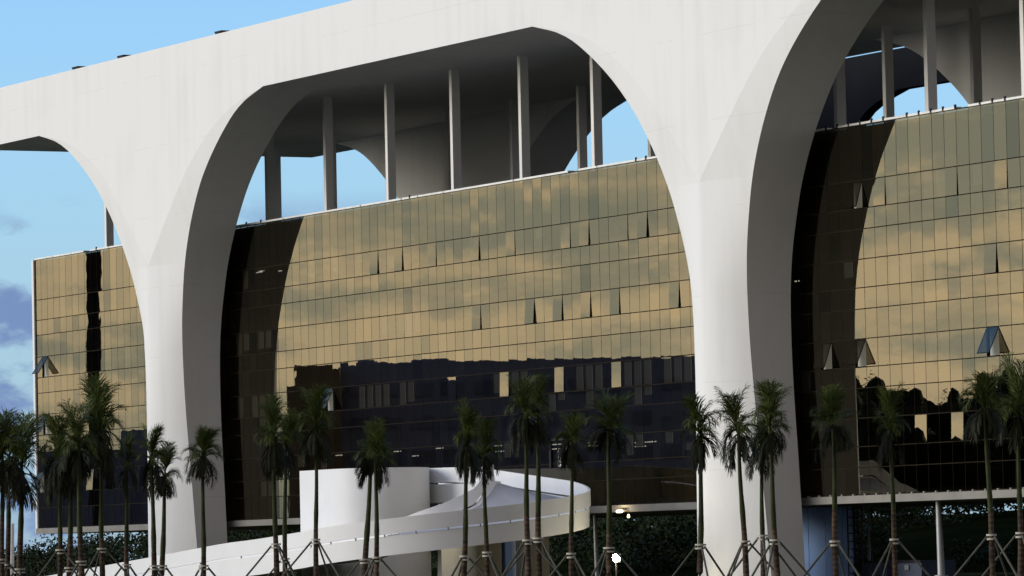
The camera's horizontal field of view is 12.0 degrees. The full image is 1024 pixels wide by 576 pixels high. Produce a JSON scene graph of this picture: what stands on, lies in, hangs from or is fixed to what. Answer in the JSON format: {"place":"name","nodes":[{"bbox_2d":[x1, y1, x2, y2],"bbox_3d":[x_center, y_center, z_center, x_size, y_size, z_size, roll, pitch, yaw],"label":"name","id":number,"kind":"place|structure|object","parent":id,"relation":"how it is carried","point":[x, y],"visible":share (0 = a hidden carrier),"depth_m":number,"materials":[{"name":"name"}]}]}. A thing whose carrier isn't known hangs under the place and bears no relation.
{"place":"outdoors","nodes":[
{"label":"outdoors","id":0,"kind":"place"},
{"bbox_2d":[0,0,1023,567],"label":"sky","id":1,"kind":"structure","parent":0,"point":[50,206],"materials":[{"name":"blue"}]},
{"bbox_2d":[14,510,1023,575],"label":"hillside","id":2,"kind":"structure","parent":0,"point":[920,543],"depth_m":398.51,"materials":[{"name":"green plant"}]},
{"bbox_2d":[4,503,1023,575],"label":"woodland","id":3,"kind":"object","parent":2,"relation":"on","point":[35,559],"visible":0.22,"depth_m":423.25,"materials":[{"name":"green plant"}]},
{"bbox_2d":[515,536,550,575],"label":"lobby pillar","id":4,"kind":"structure","parent":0,"point":[545,567],"depth_m":302.52,"materials":[{"name":"concrete"}]},
{"bbox_2d":[856,572,1017,575],"bbox_3d":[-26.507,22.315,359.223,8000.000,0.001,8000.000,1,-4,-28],"label":"ground","id":5,"kind":"structure","parent":0,"point":[988,574],"depth_m":326.42,"materials":[{"name":"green plant"}]},
{"bbox_2d":[4,425,26,575],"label":"royal palm","id":6,"kind":"object","parent":5,"relation":"on","point":[8,541],"visible":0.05,"depth_m":212.02,"materials":[{"name":"green plant"}]},
{"bbox_2d":[0,406,33,575],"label":"royal palm","id":7,"kind":"object","parent":5,"relation":"on","point":[5,432],"visible":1,"depth_m":205.86,"materials":[{"name":"green plant"}]},
{"bbox_2d":[0,408,52,575],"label":"royal palm","id":8,"kind":"object","parent":5,"relation":"on","point":[28,425],"visible":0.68,"depth_m":208.36,"materials":[{"name":"green plant"}]},
{"bbox_2d":[38,405,83,575],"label":"royal palm","id":9,"kind":"object","parent":5,"relation":"on","point":[53,480],"visible":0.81,"depth_m":205.24,"materials":[{"name":"green plant"}]},
{"bbox_2d":[54,439,89,575],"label":"royal palm","id":10,"kind":"object","parent":5,"relation":"on","point":[69,568],"visible":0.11,"depth_m":208.12,"materials":[{"name":"green plant"}]},
{"bbox_2d":[54,395,99,575],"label":"royal palm","id":11,"kind":"object","parent":5,"relation":"on","point":[76,468],"visible":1,"depth_m":202.90,"materials":[{"name":"green plant"}]},
{"bbox_2d":[72,371,130,575],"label":"royal palm","id":12,"kind":"object","parent":5,"relation":"on","point":[101,413],"visible":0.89,"depth_m":205.16,"materials":[{"name":"green plant"}]},
{"bbox_2d":[114,429,140,575],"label":"royal palm","id":13,"kind":"object","parent":5,"relation":"on","point":[123,475],"visible":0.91,"depth_m":207.62,"materials":[{"name":"green plant"}]},
{"bbox_2d":[131,422,169,575],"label":"royal palm","id":14,"kind":"object","parent":5,"relation":"on","point":[151,472],"visible":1,"depth_m":201.77,"materials":[{"name":"green plant"}]},
{"bbox_2d":[150,440,182,575],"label":"royal palm","id":15,"kind":"object","parent":5,"relation":"on","point":[169,482],"visible":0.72,"depth_m":204.68,"materials":[{"name":"green plant"}]},
{"bbox_2d":[180,424,225,575],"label":"royal palm","id":16,"kind":"object","parent":5,"relation":"on","point":[203,441],"visible":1,"depth_m":198.28,"materials":[{"name":"green plant"}]},
{"bbox_2d":[246,392,295,575],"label":"royal palm","id":17,"kind":"object","parent":5,"relation":"on","point":[274,453],"visible":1,"depth_m":198.86,"materials":[{"name":"green plant"}]},
{"bbox_2d":[261,407,304,575],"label":"royal palm","id":18,"kind":"object","parent":5,"relation":"on","point":[291,421],"visible":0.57,"depth_m":201.76,"materials":[{"name":"green plant"}]},
{"bbox_2d":[282,382,339,575],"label":"royal palm","id":19,"kind":"object","parent":5,"relation":"on","point":[316,443],"visible":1,"depth_m":195.79,"materials":[{"name":"green plant"}]},
{"bbox_2d":[50,465,590,575],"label":"entrance ramp","id":20,"kind":"structure","parent":5,"relation":"on","point":[439,527],"depth_m":291.92,"materials":[{"name":"paint"}]},
{"bbox_2d":[430,468,569,506],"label":"access bridge","id":21,"kind":"structure","parent":20,"relation":"attached to","point":[563,474],"depth_m":313.05,"materials":[{"name":"grey concrete"}]},
{"bbox_2d":[300,467,430,575],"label":"stair drum","id":22,"kind":"object","parent":5,"relation":"on","point":[342,499],"visible":0.55,"depth_m":300.39,"materials":[{"name":"paint"}]},
{"bbox_2d":[348,425,384,575],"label":"royal palm","id":23,"kind":"object","parent":5,"relation":"on","point":[365,562],"visible":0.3,"depth_m":197.17,"materials":[{"name":"green plant"}]},
{"bbox_2d":[354,415,396,575],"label":"royal palm","id":24,"kind":"object","parent":5,"relation":"on","point":[377,434],"visible":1,"depth_m":191.93,"materials":[{"name":"green plant"}]},
{"bbox_2d":[451,396,485,575],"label":"royal palm","id":25,"kind":"object","parent":5,"relation":"on","point":[464,454],"visible":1,"depth_m":191.85,"materials":[{"name":"green plant"}]},
{"bbox_2d":[441,543,501,575],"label":"support column","id":26,"kind":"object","parent":5,"relation":"on","point":[450,557],"visible":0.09,"depth_m":308.02,"materials":[{"name":"concrete"}]},
{"bbox_2d":[467,412,504,575],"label":"royal palm","id":27,"kind":"object","parent":5,"relation":"on","point":[486,465],"visible":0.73,"depth_m":194.20,"materials":[{"name":"green plant"}]},
{"bbox_2d":[501,541,512,575],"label":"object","id":28,"kind":"object","parent":5,"relation":"on","point":[506,553],"visible":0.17,"depth_m":308.20,"materials":[{"name":"concrete"}]},
{"bbox_2d":[0,0,1023,575],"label":"suspended palace","id":29,"kind":"structure","parent":5,"relation":"on","point":[740,224],"depth_m":317.48,"materials":[{"name":"white concrete"}]},
{"bbox_2d":[579,220,588,245],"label":"window","id":30,"kind":"structure","parent":29,"relation":"in","point":[583,225],"depth_m":312.65,"materials":[{"name":"brown metal"}]},
{"bbox_2d":[610,288,619,314],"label":"window","id":31,"kind":"structure","parent":29,"relation":"in","point":[614,293],"depth_m":309.08,"materials":[{"name":"beige glass"}]},
{"bbox_2d":[611,362,621,386],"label":"window","id":32,"kind":"structure","parent":29,"relation":"in","point":[615,366],"depth_m":308.85,"materials":[{"name":"beige glass"}]},
{"bbox_2d":[618,215,627,240],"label":"window","id":33,"kind":"structure","parent":29,"relation":"in","point":[622,220],"depth_m":308.25,"materials":[{"name":"beige glass"}]},
{"bbox_2d":[637,212,647,237],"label":"window","id":34,"kind":"structure","parent":29,"relation":"in","point":[642,217],"depth_m":306.08,"materials":[{"name":"beige glass"}]},
{"bbox_2d":[669,281,679,307],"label":"window","id":35,"kind":"structure","parent":29,"relation":"in","point":[674,287],"depth_m":302.51,"materials":[{"name":"brown metal"}]},
{"bbox_2d":[805,187,816,214],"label":"window","id":36,"kind":"structure","parent":29,"relation":"in","point":[811,203],"depth_m":288.52,"materials":[{"name":"black glass"}]},
{"bbox_2d":[807,265,818,292],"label":"window","id":37,"kind":"structure","parent":29,"relation":"in","point":[812,271],"depth_m":288.31,"materials":[{"name":"black glass"}]},
{"bbox_2d":[817,186,827,213],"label":"window","id":38,"kind":"structure","parent":29,"relation":"in","point":[822,192],"depth_m":287.46,"materials":[{"name":"black glass"}]},
{"bbox_2d":[813,342,831,368],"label":"window","id":39,"kind":"structure","parent":29,"relation":"in","point":[823,351],"depth_m":286.76,"materials":[{"name":"brown glass"}]},
{"bbox_2d":[818,264,829,291],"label":"window","id":40,"kind":"structure","parent":29,"relation":"in","point":[824,272],"depth_m":287.18,"materials":[{"name":"brown glass"}]},
{"bbox_2d":[828,184,838,211],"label":"window","id":41,"kind":"structure","parent":29,"relation":"in","point":[833,190],"depth_m":286.41,"materials":[{"name":"brown glass"}]},
{"bbox_2d":[830,262,840,290],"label":"window","id":42,"kind":"structure","parent":29,"relation":"in","point":[835,268],"depth_m":286.13,"materials":[{"name":"brown glass"}]},
{"bbox_2d":[832,341,842,368],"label":"window","id":43,"kind":"structure","parent":29,"relation":"in","point":[837,347],"depth_m":285.85,"materials":[{"name":"brown glass"}]},
{"bbox_2d":[841,261,852,288],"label":"window","id":44,"kind":"structure","parent":29,"relation":"in","point":[846,267],"depth_m":285.09,"materials":[{"name":"brown glass"}]},
{"bbox_2d":[845,181,861,207],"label":"window","id":45,"kind":"structure","parent":29,"relation":"in","point":[854,188],"depth_m":284.04,"materials":[{"name":"brown glass"}]},
{"bbox_2d":[846,339,865,364],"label":"window","id":46,"kind":"structure","parent":29,"relation":"in","point":[854,355],"depth_m":283.49,"materials":[{"name":"brown glass"}]},
{"bbox_2d":[853,259,863,287],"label":"window","id":47,"kind":"structure","parent":29,"relation":"in","point":[858,265],"depth_m":283.91,"materials":[{"name":"brown metal"}]},
{"bbox_2d":[857,418,867,445],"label":"window","id":48,"kind":"structure","parent":29,"relation":"in","point":[862,424],"depth_m":283.42,"materials":[{"name":"black glass"}]},
{"bbox_2d":[862,179,872,206],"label":"window","id":49,"kind":"structure","parent":29,"relation":"in","point":[867,185],"depth_m":283.14,"materials":[{"name":"brown glass"}]},
{"bbox_2d":[864,258,875,286],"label":"window","id":50,"kind":"structure","parent":29,"relation":"in","point":[869,264],"depth_m":282.83,"materials":[{"name":"brown metal"}]},
{"bbox_2d":[866,338,877,365],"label":"window","id":51,"kind":"structure","parent":29,"relation":"in","point":[871,344],"depth_m":282.52,"materials":[{"name":"brown metal"}]},
{"bbox_2d":[868,418,879,445],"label":"window","id":52,"kind":"structure","parent":29,"relation":"in","point":[872,425],"depth_m":282.45,"materials":[{"name":"black glass"}]},
{"bbox_2d":[873,177,884,205],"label":"window","id":53,"kind":"structure","parent":29,"relation":"in","point":[878,183],"depth_m":281.97,"materials":[{"name":"brown metal"}]},
{"bbox_2d":[876,257,887,285],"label":"window","id":54,"kind":"structure","parent":29,"relation":"in","point":[881,262],"depth_m":281.76,"materials":[{"name":"brown metal"}]},
{"bbox_2d":[878,337,889,364],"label":"window","id":55,"kind":"structure","parent":29,"relation":"in","point":[883,342],"depth_m":281.49,"materials":[{"name":"beige glass"}]},
{"bbox_2d":[885,176,896,203],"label":"window","id":56,"kind":"structure","parent":29,"relation":"in","point":[890,182],"depth_m":280.87,"materials":[{"name":"brown metal"}]},
{"bbox_2d":[887,255,898,283],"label":"window","id":57,"kind":"structure","parent":29,"relation":"in","point":[893,261],"depth_m":280.67,"materials":[{"name":"brown metal"}]},
{"bbox_2d":[889,336,900,363],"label":"window","id":58,"kind":"structure","parent":29,"relation":"in","point":[895,341],"depth_m":280.39,"materials":[{"name":"beige glass"}]},
{"bbox_2d":[897,174,908,202],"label":"window","id":59,"kind":"structure","parent":29,"relation":"in","point":[902,180],"depth_m":279.78,"materials":[{"name":"brown metal"}]},
{"bbox_2d":[899,254,910,282],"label":"window","id":60,"kind":"structure","parent":29,"relation":"in","point":[904,260],"depth_m":279.50,"materials":[{"name":"brown metal"}]},
{"bbox_2d":[901,335,912,362],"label":"window","id":61,"kind":"structure","parent":29,"relation":"in","point":[906,340],"depth_m":279.30,"materials":[{"name":"brown metal"}]},
{"bbox_2d":[903,415,914,443],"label":"window","id":62,"kind":"structure","parent":29,"relation":"in","point":[909,436],"depth_m":279.03,"materials":[{"name":"black glass"}]},
{"bbox_2d":[909,172,920,200],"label":"window","id":63,"kind":"structure","parent":29,"relation":"in","point":[914,178],"depth_m":278.69,"materials":[{"name":"brown metal"}]},
{"bbox_2d":[911,252,922,281],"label":"window","id":64,"kind":"structure","parent":29,"relation":"in","point":[916,258],"depth_m":278.41,"materials":[{"name":"brown metal"}]},
{"bbox_2d":[913,333,924,361],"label":"window","id":65,"kind":"structure","parent":29,"relation":"in","point":[918,339],"depth_m":278.14,"materials":[{"name":"beige glass"}]},
{"bbox_2d":[915,414,926,442],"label":"window","id":66,"kind":"structure","parent":29,"relation":"in","point":[920,420],"depth_m":277.87,"materials":[{"name":"brown metal"}]},
{"bbox_2d":[921,170,932,198],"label":"window","id":67,"kind":"structure","parent":29,"relation":"in","point":[926,176],"depth_m":277.60,"materials":[{"name":"brown metal"}]},
{"bbox_2d":[923,251,934,279],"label":"window","id":68,"kind":"structure","parent":29,"relation":"in","point":[928,257],"depth_m":277.33,"materials":[{"name":"brown metal"}]},
{"bbox_2d":[925,332,936,360],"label":"window","id":69,"kind":"structure","parent":29,"relation":"in","point":[930,338],"depth_m":277.06,"materials":[{"name":"brown metal"}]},
{"bbox_2d":[927,414,939,441],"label":"window","id":70,"kind":"structure","parent":29,"relation":"in","point":[932,419],"depth_m":276.86,"materials":[{"name":"black glass"}]},
{"bbox_2d":[933,169,944,197],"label":"window","id":71,"kind":"structure","parent":29,"relation":"in","point":[938,175],"depth_m":276.52,"materials":[{"name":"brown metal"}]},
{"bbox_2d":[935,249,947,278],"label":"window","id":72,"kind":"structure","parent":29,"relation":"in","point":[940,255],"depth_m":276.25,"materials":[{"name":"brown metal"}]},
{"bbox_2d":[937,331,949,359],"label":"window","id":73,"kind":"structure","parent":29,"relation":"in","point":[942,337],"depth_m":275.98,"materials":[{"name":"beige glass"}]},
{"bbox_2d":[939,413,950,441],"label":"window","id":74,"kind":"structure","parent":29,"relation":"in","point":[945,418],"depth_m":275.78,"materials":[{"name":"black glass"}]},
{"bbox_2d":[945,167,956,195],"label":"window","id":75,"kind":"structure","parent":29,"relation":"in","point":[950,173],"depth_m":275.37,"materials":[{"name":"brown metal"}]},
{"bbox_2d":[947,248,959,277],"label":"window","id":76,"kind":"structure","parent":29,"relation":"in","point":[952,254],"depth_m":275.17,"materials":[{"name":"brown metal"}]},
{"bbox_2d":[949,330,961,358],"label":"window","id":77,"kind":"structure","parent":29,"relation":"in","point":[955,336],"depth_m":274.90,"materials":[{"name":"beige glass"}]},
{"bbox_2d":[951,412,963,440],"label":"window","id":78,"kind":"structure","parent":29,"relation":"in","point":[957,418],"depth_m":274.63,"materials":[{"name":"beige glass"}]},
{"bbox_2d":[957,165,969,193],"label":"window","id":79,"kind":"structure","parent":29,"relation":"in","point":[963,171],"depth_m":274.30,"materials":[{"name":"brown metal"}]},
{"bbox_2d":[960,247,971,275],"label":"window","id":80,"kind":"structure","parent":29,"relation":"in","point":[965,252],"depth_m":274.10,"materials":[{"name":"brown metal"}]},
{"bbox_2d":[962,329,973,357],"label":"window","id":81,"kind":"structure","parent":29,"relation":"in","point":[967,335],"depth_m":273.76,"materials":[{"name":"brown metal"}]},
{"bbox_2d":[970,163,981,192],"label":"window","id":82,"kind":"structure","parent":29,"relation":"in","point":[975,169],"depth_m":273.26,"materials":[{"name":"brown metal"}]},
{"bbox_2d":[972,245,983,274],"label":"window","id":83,"kind":"structure","parent":29,"relation":"in","point":[977,251],"depth_m":272.96,"materials":[{"name":"beige glass"}]},
{"bbox_2d":[977,327,998,353],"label":"window","id":84,"kind":"structure","parent":29,"relation":"in","point":[989,335],"depth_m":271.37,"materials":[{"name":"blue glass"}]},
{"bbox_2d":[982,161,994,190],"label":"window","id":85,"kind":"structure","parent":29,"relation":"in","point":[988,173],"depth_m":272.16,"materials":[{"name":"brown metal"}]},
{"bbox_2d":[983,244,996,273],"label":"window","id":86,"kind":"structure","parent":29,"relation":"in","point":[990,250],"depth_m":271.77,"materials":[{"name":"brown metal"}]},
{"bbox_2d":[994,159,1007,188],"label":"window","id":87,"kind":"structure","parent":29,"relation":"in","point":[1000,167],"depth_m":270.97,"materials":[{"name":"brown metal"}]},
{"bbox_2d":[997,242,1009,271],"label":"window","id":88,"kind":"structure","parent":29,"relation":"in","point":[1003,258],"depth_m":270.77,"materials":[{"name":"beige glass"}]},
{"bbox_2d":[999,326,1011,354],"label":"window","id":89,"kind":"structure","parent":29,"relation":"in","point":[1005,332],"depth_m":270.51,"materials":[{"name":"brown metal"}]},
{"bbox_2d":[1007,158,1019,187],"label":"window","id":90,"kind":"structure","parent":29,"relation":"in","point":[1013,164],"depth_m":269.98,"materials":[{"name":"brown metal"}]},
{"bbox_2d":[1010,241,1022,270],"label":"window","id":91,"kind":"structure","parent":29,"relation":"in","point":[1016,263],"depth_m":269.65,"materials":[{"name":"beige glass"}]},
{"bbox_2d":[1012,324,1023,353],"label":"window","id":92,"kind":"structure","parent":29,"relation":"in","point":[1017,330],"depth_m":269.39,"materials":[{"name":"brown metal"}]},
{"bbox_2d":[504,372,558,575],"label":"royal palm","id":93,"kind":"object","parent":5,"relation":"on","point":[538,538],"visible":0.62,"depth_m":190.71,"materials":[{"name":"green plant"}]},
{"bbox_2d":[502,374,561,575],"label":"royal palm","id":94,"kind":"object","parent":5,"relation":"on","point":[522,400],"visible":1,"depth_m":187.92,"materials":[{"name":"green plant"}]},
{"bbox_2d":[549,410,587,575],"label":"royal palm","id":95,"kind":"object","parent":5,"relation":"on","point":[573,423],"visible":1,"depth_m":184.72,"materials":[{"name":"green plant"}]},
{"bbox_2d":[577,386,639,575],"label":"royal palm","id":96,"kind":"object","parent":5,"relation":"on","point":[606,435],"visible":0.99,"depth_m":186.50,"materials":[{"name":"green plant"}]},
{"bbox_2d":[672,392,727,575],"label":"royal palm","id":97,"kind":"object","parent":5,"relation":"on","point":[699,451],"visible":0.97,"depth_m":186.31,"materials":[{"name":"green plant"}]},
{"bbox_2d":[713,384,773,575],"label":"royal palm","id":98,"kind":"object","parent":5,"relation":"on","point":[733,411],"visible":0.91,"depth_m":179.81,"materials":[{"name":"green plant"}]},
{"bbox_2d":[729,414,795,575],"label":"royal palm","id":99,"kind":"object","parent":5,"relation":"on","point":[750,467],"visible":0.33,"depth_m":182.43,"materials":[{"name":"green plant"}]},
{"bbox_2d":[743,378,810,575],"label":"royal palm","id":100,"kind":"object","parent":5,"relation":"on","point":[769,445],"visible":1,"depth_m":177.05,"materials":[{"name":"green plant"}]},
{"bbox_2d":[802,506,855,575],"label":"blue hoarding","id":101,"kind":"object","parent":5,"relation":"on","point":[817,529],"visible":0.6,"depth_m":294.38,"materials":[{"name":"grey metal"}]},
{"bbox_2d":[803,382,860,575],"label":"royal palm","id":102,"kind":"object","parent":5,"relation":"on","point":[834,436],"visible":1,"depth_m":178.08,"materials":[{"name":"green plant"}]},
{"bbox_2d":[846,506,873,575],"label":"scaffold tower","id":103,"kind":"structure","parent":5,"relation":"on","point":[857,533],"depth_m":290.37,"materials":[{"name":"grey metal"}]},
{"bbox_2d":[857,560,901,575],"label":"site container","id":104,"kind":"object","parent":5,"relation":"on","point":[868,568],"visible":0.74,"depth_m":291.13,"materials":[{"name":"paint"}]},
{"bbox_2d":[816,47,949,128],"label":"wing","id":105,"kind":"structure","parent":5,"relation":"on","point":[864,88],"depth_m":355.08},
{"bbox_2d":[872,380,930,575],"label":"royal palm","id":106,"kind":"object","parent":5,"relation":"on","point":[886,447],"visible":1,"depth_m":179.06,"materials":[{"name":"green plant"}]},
{"bbox_2d":[898,560,955,575],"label":"site container","id":107,"kind":"object","parent":5,"relation":"on","point":[909,567],"visible":0.83,"depth_m":287.68,"materials":[{"name":"metal"}]},
{"bbox_2d":[934,501,948,575],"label":"steel prop","id":108,"kind":"object","parent":5,"relation":"on","point":[940,554],"visible":1,"depth_m":278.15,"materials":[{"name":"silver metal"}]},
{"bbox_2d":[954,363,1017,575],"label":"royal palm","id":109,"kind":"object","parent":5,"relation":"on","point":[985,413],"visible":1,"depth_m":170.64,"materials":[{"name":"green plant"}]},
{"bbox_2d":[982,350,1023,575],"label":"royal palm","id":110,"kind":"object","parent":5,"relation":"on","point":[1017,399],"visible":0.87,"depth_m":172.80,"materials":[{"name":"green plant"}]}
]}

